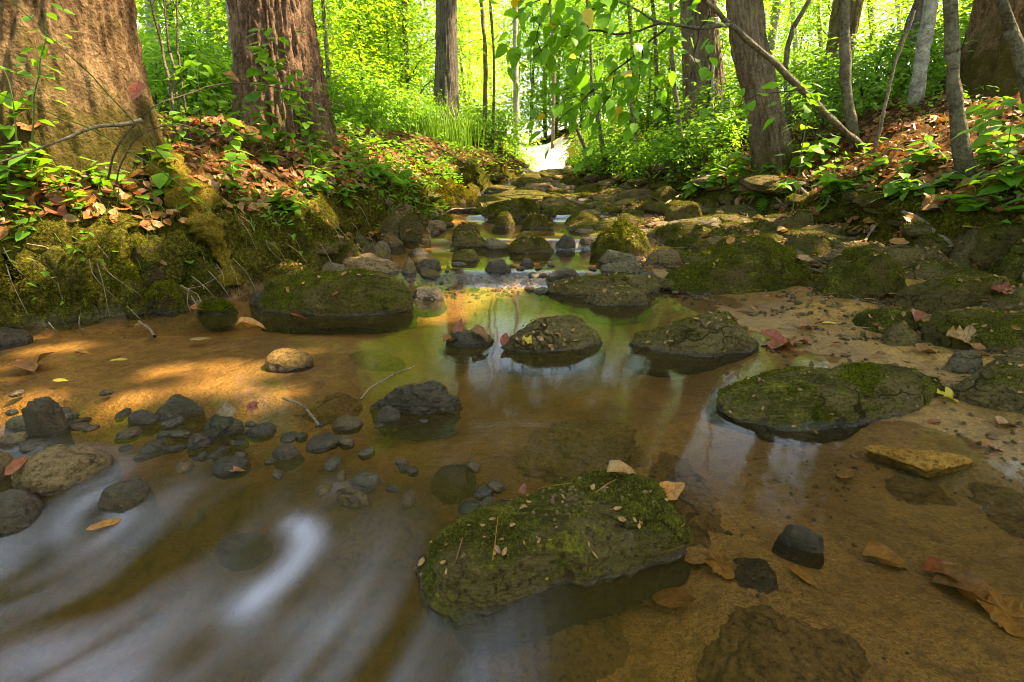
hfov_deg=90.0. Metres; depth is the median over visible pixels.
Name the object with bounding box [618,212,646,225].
mossy rock
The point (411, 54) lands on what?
understory tree
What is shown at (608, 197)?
flat stone
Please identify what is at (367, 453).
cobble
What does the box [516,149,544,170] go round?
leafy shrub
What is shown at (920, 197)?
cobble
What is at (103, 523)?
fallen leaf
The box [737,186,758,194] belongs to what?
flat stone
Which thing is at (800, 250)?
flat stone
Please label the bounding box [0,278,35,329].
bank knob
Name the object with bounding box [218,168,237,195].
seedling
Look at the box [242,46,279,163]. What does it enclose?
seedling
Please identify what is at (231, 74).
fallen leaf
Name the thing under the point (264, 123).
seedling
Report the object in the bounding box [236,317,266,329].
fallen leaf
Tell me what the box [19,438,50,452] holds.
cobble
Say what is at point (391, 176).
fern
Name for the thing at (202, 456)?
cobble
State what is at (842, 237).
cobble
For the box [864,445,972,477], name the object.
yellow slab
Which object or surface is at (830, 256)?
cobble
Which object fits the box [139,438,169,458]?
cobble
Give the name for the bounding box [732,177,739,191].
seedling
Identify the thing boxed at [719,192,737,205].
cobble
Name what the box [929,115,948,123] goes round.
fallen leaf
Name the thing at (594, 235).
flat stone
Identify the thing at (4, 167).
seedling
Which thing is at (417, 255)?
dark rock
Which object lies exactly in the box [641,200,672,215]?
flat stone
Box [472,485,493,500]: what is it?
cobble
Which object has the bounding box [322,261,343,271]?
cobble
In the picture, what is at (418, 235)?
mossy rock
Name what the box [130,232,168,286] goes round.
bank knob
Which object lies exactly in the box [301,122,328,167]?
seedling
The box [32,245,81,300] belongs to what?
bank knob
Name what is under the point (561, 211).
flat stone
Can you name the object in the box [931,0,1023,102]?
old tree
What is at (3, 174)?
seedling
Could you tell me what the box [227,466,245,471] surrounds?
fallen leaf
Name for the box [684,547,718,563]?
fallen leaf
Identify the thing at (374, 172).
seedling
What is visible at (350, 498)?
cobble
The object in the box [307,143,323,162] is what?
seedling
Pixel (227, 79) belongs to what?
leafy shrub
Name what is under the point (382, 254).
cobble
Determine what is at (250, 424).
cobble
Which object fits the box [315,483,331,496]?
cobble
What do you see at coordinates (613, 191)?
flat stone
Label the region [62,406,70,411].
cobble
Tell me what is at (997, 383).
rounded rock
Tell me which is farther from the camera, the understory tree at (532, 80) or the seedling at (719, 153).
the understory tree at (532, 80)
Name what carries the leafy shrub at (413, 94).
on the ground at (174, 601)
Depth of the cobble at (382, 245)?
3.27 m
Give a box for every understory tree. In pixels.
[135,0,192,47]
[135,0,227,100]
[136,0,219,41]
[136,1,227,109]
[137,0,231,101]
[137,0,378,107]
[141,0,226,46]
[163,0,410,109]
[181,0,435,136]
[188,0,430,107]
[201,0,476,116]
[202,0,376,81]
[313,0,432,94]
[313,0,505,126]
[316,0,435,106]
[323,0,510,107]
[329,0,459,115]
[335,0,499,123]
[345,2,461,116]
[403,0,531,133]
[408,0,522,123]
[411,0,535,112]
[422,34,497,125]
[425,0,540,135]
[432,10,512,119]
[460,34,510,109]
[461,0,622,140]
[462,0,598,137]
[464,0,595,144]
[487,0,619,137]
[491,0,637,129]
[508,7,613,127]
[509,0,661,133]
[522,0,665,130]
[524,0,665,123]
[553,0,681,138]
[560,0,724,122]
[569,34,629,119]
[577,0,854,145]
[586,0,828,145]
[589,3,683,149]
[603,0,724,114]
[604,0,728,137]
[614,0,785,115]
[665,0,783,104]
[720,1,820,80]
[721,0,825,99]
[723,0,878,92]
[728,0,963,85]
[765,0,942,94]
[766,0,904,89]
[774,1,828,88]
[775,0,828,74]
[777,2,905,67]
[807,0,911,72]
[853,0,967,80]
[857,0,972,71]
[858,1,971,53]
[866,0,971,75]
[882,0,970,68]
[938,0,970,31]
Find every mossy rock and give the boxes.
[256,267,417,334]
[277,259,308,275]
[331,235,362,263]
[399,210,432,248]
[415,467,691,651]
[449,230,484,255]
[452,221,480,242]
[481,197,540,224]
[492,210,515,234]
[508,234,557,260]
[511,177,537,187]
[517,231,533,237]
[519,213,554,235]
[541,177,552,182]
[544,207,557,221]
[560,173,581,186]
[560,211,599,232]
[589,218,650,262]
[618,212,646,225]
[625,309,758,377]
[648,185,675,202]
[661,235,813,295]
[664,200,702,220]
[664,235,698,247]
[714,233,780,250]
[751,219,773,233]
[783,233,834,256]
[852,306,926,333]
[893,274,1022,315]
[919,306,1023,353]
[969,220,1023,269]
[979,285,1023,310]
[995,235,1023,282]
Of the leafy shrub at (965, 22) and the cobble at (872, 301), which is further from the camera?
the leafy shrub at (965, 22)
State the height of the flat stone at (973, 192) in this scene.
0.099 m
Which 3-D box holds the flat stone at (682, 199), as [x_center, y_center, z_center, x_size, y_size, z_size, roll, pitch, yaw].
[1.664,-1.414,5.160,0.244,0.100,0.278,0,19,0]
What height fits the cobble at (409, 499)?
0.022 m
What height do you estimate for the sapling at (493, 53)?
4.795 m
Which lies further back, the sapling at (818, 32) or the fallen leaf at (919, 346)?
the sapling at (818, 32)
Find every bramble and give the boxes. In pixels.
[0,94,210,209]
[10,0,165,159]
[106,82,344,179]
[115,124,215,184]
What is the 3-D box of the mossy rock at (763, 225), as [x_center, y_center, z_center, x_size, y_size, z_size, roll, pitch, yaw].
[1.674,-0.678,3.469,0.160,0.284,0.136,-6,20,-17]
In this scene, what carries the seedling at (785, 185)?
on the ground at (174, 601)
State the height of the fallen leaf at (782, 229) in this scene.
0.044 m
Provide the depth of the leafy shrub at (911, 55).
4.91 m
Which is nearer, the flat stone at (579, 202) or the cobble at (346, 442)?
the cobble at (346, 442)
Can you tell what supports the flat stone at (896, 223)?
on the ground at (174, 601)
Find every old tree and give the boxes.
[0,0,245,286]
[226,0,340,151]
[433,0,459,139]
[680,0,729,153]
[819,0,863,93]
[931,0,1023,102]
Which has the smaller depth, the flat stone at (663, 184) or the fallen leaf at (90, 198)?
the fallen leaf at (90, 198)
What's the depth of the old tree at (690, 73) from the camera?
6.07 m
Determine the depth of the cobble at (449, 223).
4.22 m
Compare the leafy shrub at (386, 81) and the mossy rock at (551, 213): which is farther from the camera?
the leafy shrub at (386, 81)
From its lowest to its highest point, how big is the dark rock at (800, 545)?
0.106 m
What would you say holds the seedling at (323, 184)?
on the ground at (174, 601)
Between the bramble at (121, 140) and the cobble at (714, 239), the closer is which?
the bramble at (121, 140)
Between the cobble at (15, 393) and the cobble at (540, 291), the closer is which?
the cobble at (15, 393)
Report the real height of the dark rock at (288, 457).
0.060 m
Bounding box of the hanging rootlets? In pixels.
[3,192,393,336]
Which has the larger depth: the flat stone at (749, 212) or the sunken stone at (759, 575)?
the flat stone at (749, 212)
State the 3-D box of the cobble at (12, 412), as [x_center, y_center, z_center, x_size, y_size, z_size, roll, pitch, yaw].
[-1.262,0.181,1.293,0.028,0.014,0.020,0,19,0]
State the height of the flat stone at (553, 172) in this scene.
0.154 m
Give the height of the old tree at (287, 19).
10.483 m
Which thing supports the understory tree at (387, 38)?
on the ground at (174, 601)
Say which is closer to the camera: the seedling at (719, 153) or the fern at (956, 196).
the fern at (956, 196)
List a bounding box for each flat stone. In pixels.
[473,207,483,214]
[477,194,510,202]
[482,238,509,257]
[487,184,515,192]
[500,189,547,202]
[519,167,533,172]
[533,171,557,174]
[542,205,568,217]
[543,193,563,198]
[545,271,665,314]
[546,191,562,194]
[549,182,575,190]
[553,188,568,191]
[559,169,572,173]
[560,205,582,216]
[563,193,580,197]
[564,195,578,200]
[565,218,631,235]
[570,201,579,206]
[573,200,584,204]
[575,229,592,236]
[577,171,587,176]
[587,230,602,238]
[588,228,606,234]
[589,194,616,201]
[594,188,627,195]
[594,208,606,211]
[596,250,638,270]
[599,260,643,273]
[600,185,620,188]
[601,206,622,213]
[611,171,626,180]
[615,195,633,201]
[619,189,653,197]
[625,201,640,205]
[635,205,647,212]
[639,227,651,233]
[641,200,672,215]
[650,246,666,252]
[654,182,676,189]
[655,221,716,238]
[658,278,675,289]
[664,172,681,179]
[664,264,679,269]
[667,216,721,226]
[672,197,688,200]
[696,247,716,255]
[702,206,717,213]
[704,183,726,190]
[719,221,748,228]
[737,170,773,181]
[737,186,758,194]
[738,174,791,193]
[742,209,763,216]
[764,187,790,194]
[782,228,841,239]
[784,192,809,205]
[787,245,807,254]
[790,209,813,227]
[799,280,814,286]
[800,223,850,233]
[806,258,822,267]
[809,268,822,273]
[810,256,828,264]
[812,273,820,282]
[819,213,839,223]
[828,234,844,249]
[836,240,884,249]
[863,207,883,213]
[875,243,947,265]
[887,220,905,226]
[902,256,962,279]
[947,266,998,277]
[948,187,1003,204]
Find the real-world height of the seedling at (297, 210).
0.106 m
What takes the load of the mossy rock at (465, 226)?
on the ground at (174, 601)
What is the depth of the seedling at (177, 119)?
2.81 m
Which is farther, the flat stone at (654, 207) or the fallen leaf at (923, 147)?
the flat stone at (654, 207)
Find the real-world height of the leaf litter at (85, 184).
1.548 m
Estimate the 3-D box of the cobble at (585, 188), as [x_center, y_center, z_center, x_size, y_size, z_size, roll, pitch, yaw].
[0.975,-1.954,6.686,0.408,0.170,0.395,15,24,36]
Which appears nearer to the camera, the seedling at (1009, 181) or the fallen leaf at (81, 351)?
the fallen leaf at (81, 351)
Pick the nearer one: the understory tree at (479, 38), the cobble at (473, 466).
the cobble at (473, 466)
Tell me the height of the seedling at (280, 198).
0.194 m
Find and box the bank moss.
[0,152,1023,329]
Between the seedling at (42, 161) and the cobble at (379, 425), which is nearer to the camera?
the cobble at (379, 425)
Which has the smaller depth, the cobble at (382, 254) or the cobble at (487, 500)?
the cobble at (487, 500)
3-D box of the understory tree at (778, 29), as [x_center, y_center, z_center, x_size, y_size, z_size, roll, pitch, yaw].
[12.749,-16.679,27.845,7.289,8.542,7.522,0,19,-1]
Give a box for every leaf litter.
[0,92,1023,300]
[591,178,1022,375]
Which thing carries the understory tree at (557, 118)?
on the ground at (174, 601)
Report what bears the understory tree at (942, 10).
on the ground at (174, 601)
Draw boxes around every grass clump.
[378,88,447,135]
[399,92,460,139]
[410,87,444,131]
[410,95,459,141]
[435,100,473,146]
[444,108,487,150]
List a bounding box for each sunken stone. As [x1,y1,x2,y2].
[294,393,362,425]
[325,512,419,573]
[344,350,405,370]
[428,463,477,504]
[438,342,447,358]
[452,613,629,681]
[512,418,648,482]
[643,452,725,548]
[696,604,870,681]
[733,557,778,593]
[884,474,956,505]
[966,482,1023,538]
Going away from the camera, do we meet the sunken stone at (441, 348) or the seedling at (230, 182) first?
the sunken stone at (441, 348)
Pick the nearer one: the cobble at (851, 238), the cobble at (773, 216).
the cobble at (851, 238)
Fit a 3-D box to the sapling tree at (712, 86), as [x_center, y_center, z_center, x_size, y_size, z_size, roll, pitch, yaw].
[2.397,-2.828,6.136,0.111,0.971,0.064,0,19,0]
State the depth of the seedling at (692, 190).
4.97 m
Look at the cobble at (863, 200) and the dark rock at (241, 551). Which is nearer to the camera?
the dark rock at (241, 551)
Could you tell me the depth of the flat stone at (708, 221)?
3.78 m
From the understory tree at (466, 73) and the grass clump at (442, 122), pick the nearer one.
the grass clump at (442, 122)
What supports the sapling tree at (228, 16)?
on the ground at (174, 601)
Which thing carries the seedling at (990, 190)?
on the ground at (174, 601)
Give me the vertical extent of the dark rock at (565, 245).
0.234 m
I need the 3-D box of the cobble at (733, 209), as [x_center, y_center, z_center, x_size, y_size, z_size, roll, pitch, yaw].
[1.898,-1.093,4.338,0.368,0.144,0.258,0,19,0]
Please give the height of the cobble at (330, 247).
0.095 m
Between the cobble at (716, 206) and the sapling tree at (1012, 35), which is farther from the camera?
the cobble at (716, 206)
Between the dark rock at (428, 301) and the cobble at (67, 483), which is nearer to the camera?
the cobble at (67, 483)
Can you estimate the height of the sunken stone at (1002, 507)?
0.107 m
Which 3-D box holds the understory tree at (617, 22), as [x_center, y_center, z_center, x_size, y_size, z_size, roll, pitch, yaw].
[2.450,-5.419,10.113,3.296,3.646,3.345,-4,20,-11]
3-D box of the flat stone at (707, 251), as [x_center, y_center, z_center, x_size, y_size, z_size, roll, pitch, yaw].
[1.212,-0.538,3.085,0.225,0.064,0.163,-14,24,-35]
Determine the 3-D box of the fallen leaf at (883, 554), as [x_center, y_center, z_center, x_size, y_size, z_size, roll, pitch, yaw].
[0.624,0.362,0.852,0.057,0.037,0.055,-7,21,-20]
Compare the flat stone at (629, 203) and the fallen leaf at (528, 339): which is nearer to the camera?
the fallen leaf at (528, 339)
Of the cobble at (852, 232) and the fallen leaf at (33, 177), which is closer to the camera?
the fallen leaf at (33, 177)
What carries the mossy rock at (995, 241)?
on the ground at (174, 601)
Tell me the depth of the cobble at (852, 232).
3.22 m
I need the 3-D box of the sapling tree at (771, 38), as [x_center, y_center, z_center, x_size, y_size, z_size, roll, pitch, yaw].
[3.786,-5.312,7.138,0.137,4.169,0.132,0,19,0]
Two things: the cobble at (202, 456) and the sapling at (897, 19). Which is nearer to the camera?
the cobble at (202, 456)
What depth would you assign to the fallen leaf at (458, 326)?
1.77 m
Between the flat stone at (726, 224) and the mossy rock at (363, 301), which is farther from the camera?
the flat stone at (726, 224)
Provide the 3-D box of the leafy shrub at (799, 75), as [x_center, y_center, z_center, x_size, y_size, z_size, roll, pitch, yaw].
[3.397,-2.837,5.770,1.478,0.908,1.511,-2,20,-5]
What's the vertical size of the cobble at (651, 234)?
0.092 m
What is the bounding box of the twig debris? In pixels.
[8,127,1019,347]
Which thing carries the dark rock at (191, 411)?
on the ground at (174, 601)
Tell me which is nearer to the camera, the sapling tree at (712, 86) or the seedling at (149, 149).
the seedling at (149, 149)
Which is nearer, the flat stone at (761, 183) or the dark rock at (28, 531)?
the dark rock at (28, 531)
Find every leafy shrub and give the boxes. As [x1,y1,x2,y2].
[137,22,232,113]
[137,29,231,113]
[139,0,339,113]
[142,17,232,114]
[321,46,427,123]
[325,73,373,126]
[327,69,402,129]
[330,65,445,138]
[364,81,459,133]
[459,99,524,148]
[459,107,502,144]
[469,106,545,155]
[504,130,541,158]
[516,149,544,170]
[554,135,617,174]
[559,125,612,155]
[561,115,637,155]
[566,127,647,174]
[596,133,676,186]
[608,73,731,145]
[622,117,715,178]
[634,107,749,186]
[660,70,802,152]
[724,50,834,116]
[740,44,880,110]
[742,50,914,138]
[792,14,944,111]
[826,22,977,101]
[870,0,973,92]
[914,7,971,86]
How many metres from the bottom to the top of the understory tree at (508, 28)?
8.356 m
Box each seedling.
[0,145,50,171]
[0,159,29,184]
[0,171,37,205]
[6,141,60,190]
[12,213,37,241]
[36,158,85,204]
[59,192,86,214]
[80,157,112,189]
[97,162,133,205]
[129,194,158,212]
[138,146,155,159]
[149,173,173,198]
[151,143,178,186]
[168,111,193,143]
[171,175,201,209]
[214,106,251,170]
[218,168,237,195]
[220,152,244,189]
[220,152,251,180]
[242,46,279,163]
[249,132,276,164]
[258,154,280,166]
[259,119,279,143]
[265,188,285,207]
[270,186,294,216]
[276,130,292,148]
[277,200,307,215]
[294,165,324,194]
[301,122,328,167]
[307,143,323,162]
[309,170,328,192]
[311,170,335,196]
[337,183,358,207]
[345,132,364,155]
[364,165,385,185]
[422,204,436,215]
[681,180,703,200]
[704,165,727,187]
[710,148,723,166]
[725,165,746,182]
[728,152,751,177]
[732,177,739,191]
[759,163,775,174]
[775,179,791,196]
[789,145,824,170]
[810,163,835,179]
[812,172,837,194]
[816,133,839,161]
[816,193,829,210]
[819,187,835,208]
[837,181,855,204]
[852,175,877,191]
[857,147,902,173]
[871,179,922,201]
[883,173,912,195]
[891,178,922,203]
[891,186,911,198]
[894,153,925,180]
[901,136,940,167]
[914,179,947,195]
[921,147,950,164]
[930,171,967,187]
[955,193,1002,213]
[973,125,1023,169]
[974,144,995,163]
[977,155,1023,195]
[981,174,1022,188]
[987,143,1016,168]
[989,184,1023,203]
[1000,197,1023,222]
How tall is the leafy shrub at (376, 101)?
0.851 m
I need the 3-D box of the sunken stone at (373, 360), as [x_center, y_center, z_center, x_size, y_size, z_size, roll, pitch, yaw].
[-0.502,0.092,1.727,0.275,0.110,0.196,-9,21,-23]
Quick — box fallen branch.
[840,188,953,246]
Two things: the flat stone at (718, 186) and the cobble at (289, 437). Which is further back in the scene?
the flat stone at (718, 186)
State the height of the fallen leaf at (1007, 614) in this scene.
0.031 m
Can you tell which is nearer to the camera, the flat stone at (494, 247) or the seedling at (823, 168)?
the flat stone at (494, 247)
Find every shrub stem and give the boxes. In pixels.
[560,93,595,165]
[590,76,608,171]
[626,57,641,162]
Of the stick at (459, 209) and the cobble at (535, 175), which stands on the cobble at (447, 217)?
the stick at (459, 209)
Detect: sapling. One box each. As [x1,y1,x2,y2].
[205,1,211,101]
[396,1,402,122]
[479,0,867,172]
[480,2,487,150]
[489,1,494,148]
[513,7,520,157]
[548,0,555,148]
[585,0,592,131]
[627,1,634,147]
[650,0,658,143]
[790,0,799,76]
[816,0,823,60]
[867,0,876,68]
[895,0,901,42]
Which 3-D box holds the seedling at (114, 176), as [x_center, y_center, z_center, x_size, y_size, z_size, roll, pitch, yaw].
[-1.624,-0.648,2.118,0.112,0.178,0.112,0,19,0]
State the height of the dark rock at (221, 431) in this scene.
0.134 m
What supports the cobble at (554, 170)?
on the ground at (174, 601)
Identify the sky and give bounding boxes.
[137,0,970,142]
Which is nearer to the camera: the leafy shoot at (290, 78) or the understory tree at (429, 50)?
the leafy shoot at (290, 78)
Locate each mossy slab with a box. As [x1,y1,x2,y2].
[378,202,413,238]
[812,243,906,300]
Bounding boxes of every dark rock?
[0,327,32,350]
[0,489,58,568]
[21,396,75,452]
[98,477,160,546]
[127,409,159,436]
[155,394,207,441]
[156,411,174,428]
[186,433,215,461]
[203,414,245,462]
[214,532,272,571]
[249,290,262,321]
[271,443,304,471]
[369,380,462,440]
[375,405,401,437]
[408,247,430,265]
[412,286,446,316]
[415,258,441,272]
[444,329,494,364]
[451,249,481,271]
[484,259,511,275]
[499,312,605,376]
[520,258,533,273]
[545,268,579,287]
[555,234,575,256]
[577,236,595,252]
[772,524,823,569]
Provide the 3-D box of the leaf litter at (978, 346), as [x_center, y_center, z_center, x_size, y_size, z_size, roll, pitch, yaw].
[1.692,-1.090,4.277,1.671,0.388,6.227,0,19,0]
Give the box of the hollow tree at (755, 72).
[726,0,830,217]
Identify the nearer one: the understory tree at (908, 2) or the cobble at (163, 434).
the cobble at (163, 434)
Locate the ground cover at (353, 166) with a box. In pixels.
[0,76,1023,305]
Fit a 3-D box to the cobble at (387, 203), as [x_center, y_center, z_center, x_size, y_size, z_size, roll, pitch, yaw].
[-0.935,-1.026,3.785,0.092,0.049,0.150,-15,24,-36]
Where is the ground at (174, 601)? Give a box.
[0,83,1023,681]
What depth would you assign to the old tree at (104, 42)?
2.14 m
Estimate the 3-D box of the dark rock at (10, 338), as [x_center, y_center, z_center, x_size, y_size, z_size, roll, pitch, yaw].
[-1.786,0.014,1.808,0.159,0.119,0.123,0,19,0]
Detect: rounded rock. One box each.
[704,361,946,446]
[947,345,1023,414]
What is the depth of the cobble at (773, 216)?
3.71 m
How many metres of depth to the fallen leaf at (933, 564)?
0.82 m
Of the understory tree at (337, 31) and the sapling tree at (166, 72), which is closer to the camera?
the sapling tree at (166, 72)
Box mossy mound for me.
[434,177,482,216]
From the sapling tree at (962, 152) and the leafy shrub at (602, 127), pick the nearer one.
the sapling tree at (962, 152)
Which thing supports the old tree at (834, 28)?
on the ground at (174, 601)
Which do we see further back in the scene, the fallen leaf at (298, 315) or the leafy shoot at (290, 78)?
the leafy shoot at (290, 78)
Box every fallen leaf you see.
[4,455,26,474]
[6,352,53,370]
[8,189,47,209]
[12,116,41,132]
[20,168,42,178]
[40,199,72,215]
[53,378,67,381]
[59,188,96,212]
[75,349,90,354]
[86,519,121,529]
[128,80,145,99]
[163,208,185,223]
[189,304,204,310]
[189,337,209,340]
[221,71,239,81]
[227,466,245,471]
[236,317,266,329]
[245,401,259,412]
[255,203,270,207]
[291,313,306,318]
[368,227,380,235]
[443,334,454,341]
[453,318,463,332]
[471,324,487,341]
[500,333,509,345]
[518,483,525,494]
[522,335,531,343]
[607,460,635,473]
[641,598,670,614]
[652,587,696,607]
[659,481,684,499]
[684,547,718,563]
[704,548,739,578]
[726,236,734,243]
[761,329,810,348]
[777,226,788,231]
[789,565,817,585]
[791,445,805,452]
[796,254,813,260]
[799,321,810,327]
[837,468,855,477]
[861,541,906,568]
[863,216,875,222]
[889,238,909,243]
[903,214,916,222]
[911,309,926,321]
[915,343,937,352]
[919,141,936,152]
[922,193,944,212]
[922,557,959,580]
[927,418,941,421]
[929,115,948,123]
[931,561,993,602]
[937,387,958,401]
[946,325,990,354]
[977,588,1023,636]
[981,440,1000,450]
[991,281,1013,296]
[995,415,1014,425]
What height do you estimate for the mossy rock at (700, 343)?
0.310 m
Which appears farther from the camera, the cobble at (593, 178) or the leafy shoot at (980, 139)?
the cobble at (593, 178)
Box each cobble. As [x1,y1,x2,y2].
[0,431,32,458]
[0,451,13,491]
[4,415,25,434]
[5,409,18,415]
[8,389,24,397]
[11,444,122,522]
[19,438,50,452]
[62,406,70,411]
[64,412,79,421]
[70,422,90,430]
[72,417,91,422]
[82,424,99,432]
[99,390,113,395]
[113,426,144,443]
[114,408,131,422]
[118,445,132,452]
[133,453,149,462]
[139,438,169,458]
[155,430,171,438]
[161,416,185,429]
[161,444,185,453]
[170,429,191,438]
[175,459,194,473]
[198,451,206,461]
[211,446,230,459]
[212,456,250,479]
[229,439,248,449]
[233,451,247,457]
[244,421,256,426]
[244,422,276,441]
[264,348,313,373]
[264,458,275,465]
[272,469,282,480]
[280,431,297,443]
[295,432,307,442]
[305,432,338,453]
[315,239,339,254]
[315,422,323,427]
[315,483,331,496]
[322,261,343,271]
[324,456,340,471]
[332,414,362,434]
[336,488,370,508]
[337,470,345,481]
[338,434,354,449]
[342,257,358,265]
[344,257,401,274]
[349,471,380,493]
[357,446,374,460]
[361,253,376,256]
[373,241,390,254]
[374,249,392,260]
[374,422,383,427]
[379,232,405,254]
[384,199,393,205]
[385,485,399,492]
[395,458,409,466]
[398,464,408,473]
[402,257,416,276]
[402,489,415,509]
[406,466,418,476]
[418,267,428,273]
[418,419,428,423]
[420,269,439,280]
[428,191,441,200]
[429,220,445,234]
[430,229,438,236]
[433,214,453,220]
[441,219,454,228]
[451,262,466,267]
[458,499,479,514]
[467,460,479,472]
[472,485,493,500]
[480,496,494,506]
[484,189,494,193]
[487,479,505,493]
[490,172,506,180]
[516,266,524,270]
[519,173,540,178]
[524,286,533,292]
[528,182,553,192]
[528,272,539,279]
[533,287,548,295]
[538,172,556,177]
[539,272,547,278]
[540,196,570,213]
[542,169,561,173]
[547,263,554,267]
[574,185,601,192]
[578,191,593,197]
[580,204,593,209]
[580,209,601,216]
[582,284,652,324]
[583,174,599,182]
[584,200,602,204]
[588,266,596,271]
[591,200,613,208]
[597,179,614,186]
[600,215,617,220]
[613,197,644,205]
[622,208,643,216]
[626,178,647,185]
[639,272,657,277]
[644,220,667,227]
[645,249,680,266]
[647,227,658,237]
[650,163,682,174]
[667,246,694,253]
[690,172,717,189]
[690,239,716,252]
[698,198,719,205]
[705,204,719,208]
[706,236,721,246]
[712,212,742,222]
[712,224,752,236]
[715,204,756,215]
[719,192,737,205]
[732,216,752,222]
[743,220,771,226]
[756,230,785,241]
[763,213,786,218]
[772,214,792,228]
[774,203,783,208]
[774,227,798,233]
[787,181,809,186]
[820,248,844,261]
[834,234,846,240]
[840,353,850,357]
[842,191,865,201]
[846,237,858,240]
[847,229,858,234]
[849,454,858,458]
[852,191,889,206]
[865,299,878,303]
[881,323,922,345]
[899,220,933,238]
[911,232,952,256]
[917,194,925,199]
[919,204,941,211]
[946,349,982,373]
[948,225,981,267]
[985,432,998,439]
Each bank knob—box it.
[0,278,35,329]
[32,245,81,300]
[45,280,83,322]
[92,258,146,319]
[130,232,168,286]
[144,280,186,317]
[182,255,230,297]
[195,297,238,330]
[239,229,282,273]
[285,213,320,267]
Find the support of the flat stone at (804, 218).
on the ground at (174, 601)
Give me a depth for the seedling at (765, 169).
4.38 m
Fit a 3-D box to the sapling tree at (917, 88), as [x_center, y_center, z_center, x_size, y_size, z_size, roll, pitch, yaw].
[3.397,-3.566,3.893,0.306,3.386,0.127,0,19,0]
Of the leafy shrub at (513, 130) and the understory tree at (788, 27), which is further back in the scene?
the understory tree at (788, 27)
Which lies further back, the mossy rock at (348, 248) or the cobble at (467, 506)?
the mossy rock at (348, 248)
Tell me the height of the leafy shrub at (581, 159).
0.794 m
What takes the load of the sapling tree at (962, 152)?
on the ground at (174, 601)
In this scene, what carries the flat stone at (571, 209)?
on the ground at (174, 601)
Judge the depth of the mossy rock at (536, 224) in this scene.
4.04 m
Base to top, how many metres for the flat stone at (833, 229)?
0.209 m
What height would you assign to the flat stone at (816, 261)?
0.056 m
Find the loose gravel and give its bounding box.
[391,199,1023,659]
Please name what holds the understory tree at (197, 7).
on the ground at (174, 601)
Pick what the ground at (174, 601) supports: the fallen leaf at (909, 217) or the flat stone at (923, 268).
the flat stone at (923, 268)
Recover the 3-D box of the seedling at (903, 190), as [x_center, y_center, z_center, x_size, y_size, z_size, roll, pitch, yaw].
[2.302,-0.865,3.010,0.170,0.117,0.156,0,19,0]
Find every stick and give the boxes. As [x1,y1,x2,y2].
[0,118,143,162]
[27,243,63,299]
[138,320,156,337]
[282,397,319,426]
[359,366,414,400]
[440,207,475,215]
[863,225,875,241]
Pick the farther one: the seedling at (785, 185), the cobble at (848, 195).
the seedling at (785, 185)
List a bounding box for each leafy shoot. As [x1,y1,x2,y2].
[0,66,41,174]
[8,3,78,181]
[164,54,227,146]
[219,94,267,145]
[246,28,312,157]
[275,58,325,173]
[775,83,836,208]
[947,96,1023,163]
[951,95,1023,189]
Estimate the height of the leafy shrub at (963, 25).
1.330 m
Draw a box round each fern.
[337,161,408,191]
[398,169,423,188]
[696,168,738,174]
[735,191,773,210]
[819,178,854,190]
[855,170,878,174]
[931,194,997,207]
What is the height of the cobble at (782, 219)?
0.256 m
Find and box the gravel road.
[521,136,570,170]
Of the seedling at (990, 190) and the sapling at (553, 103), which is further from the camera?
the sapling at (553, 103)
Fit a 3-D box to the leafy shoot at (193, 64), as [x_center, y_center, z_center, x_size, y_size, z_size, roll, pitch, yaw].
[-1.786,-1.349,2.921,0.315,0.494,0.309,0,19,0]
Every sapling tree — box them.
[144,0,164,89]
[150,0,176,143]
[163,0,184,141]
[175,0,192,144]
[225,0,231,87]
[669,3,685,161]
[708,64,714,138]
[768,0,780,56]
[783,0,810,137]
[839,0,859,148]
[874,10,915,150]
[881,0,923,99]
[907,0,938,105]
[942,0,976,179]
[994,0,1023,103]
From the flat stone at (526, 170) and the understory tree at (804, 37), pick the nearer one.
the flat stone at (526, 170)
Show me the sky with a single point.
(548, 132)
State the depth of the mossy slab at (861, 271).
2.19 m
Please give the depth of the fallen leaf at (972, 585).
0.80 m
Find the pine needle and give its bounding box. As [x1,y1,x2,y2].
[492,517,497,559]
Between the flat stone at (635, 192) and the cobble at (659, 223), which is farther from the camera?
the flat stone at (635, 192)
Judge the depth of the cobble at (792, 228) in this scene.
3.37 m
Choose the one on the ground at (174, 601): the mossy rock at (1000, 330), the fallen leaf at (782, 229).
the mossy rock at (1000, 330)
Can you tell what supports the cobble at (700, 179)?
on the ground at (174, 601)
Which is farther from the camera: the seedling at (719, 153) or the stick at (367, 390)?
the seedling at (719, 153)
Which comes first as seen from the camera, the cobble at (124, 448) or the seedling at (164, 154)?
the cobble at (124, 448)
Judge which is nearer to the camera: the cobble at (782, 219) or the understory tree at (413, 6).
the cobble at (782, 219)
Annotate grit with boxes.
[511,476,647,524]
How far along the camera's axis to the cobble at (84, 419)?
1.25 m
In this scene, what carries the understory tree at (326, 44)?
on the ground at (174, 601)
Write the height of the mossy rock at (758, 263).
0.621 m
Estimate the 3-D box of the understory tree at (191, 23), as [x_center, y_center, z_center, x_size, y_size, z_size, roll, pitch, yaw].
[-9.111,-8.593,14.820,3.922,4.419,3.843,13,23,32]
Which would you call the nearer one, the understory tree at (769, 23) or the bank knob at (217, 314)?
the bank knob at (217, 314)

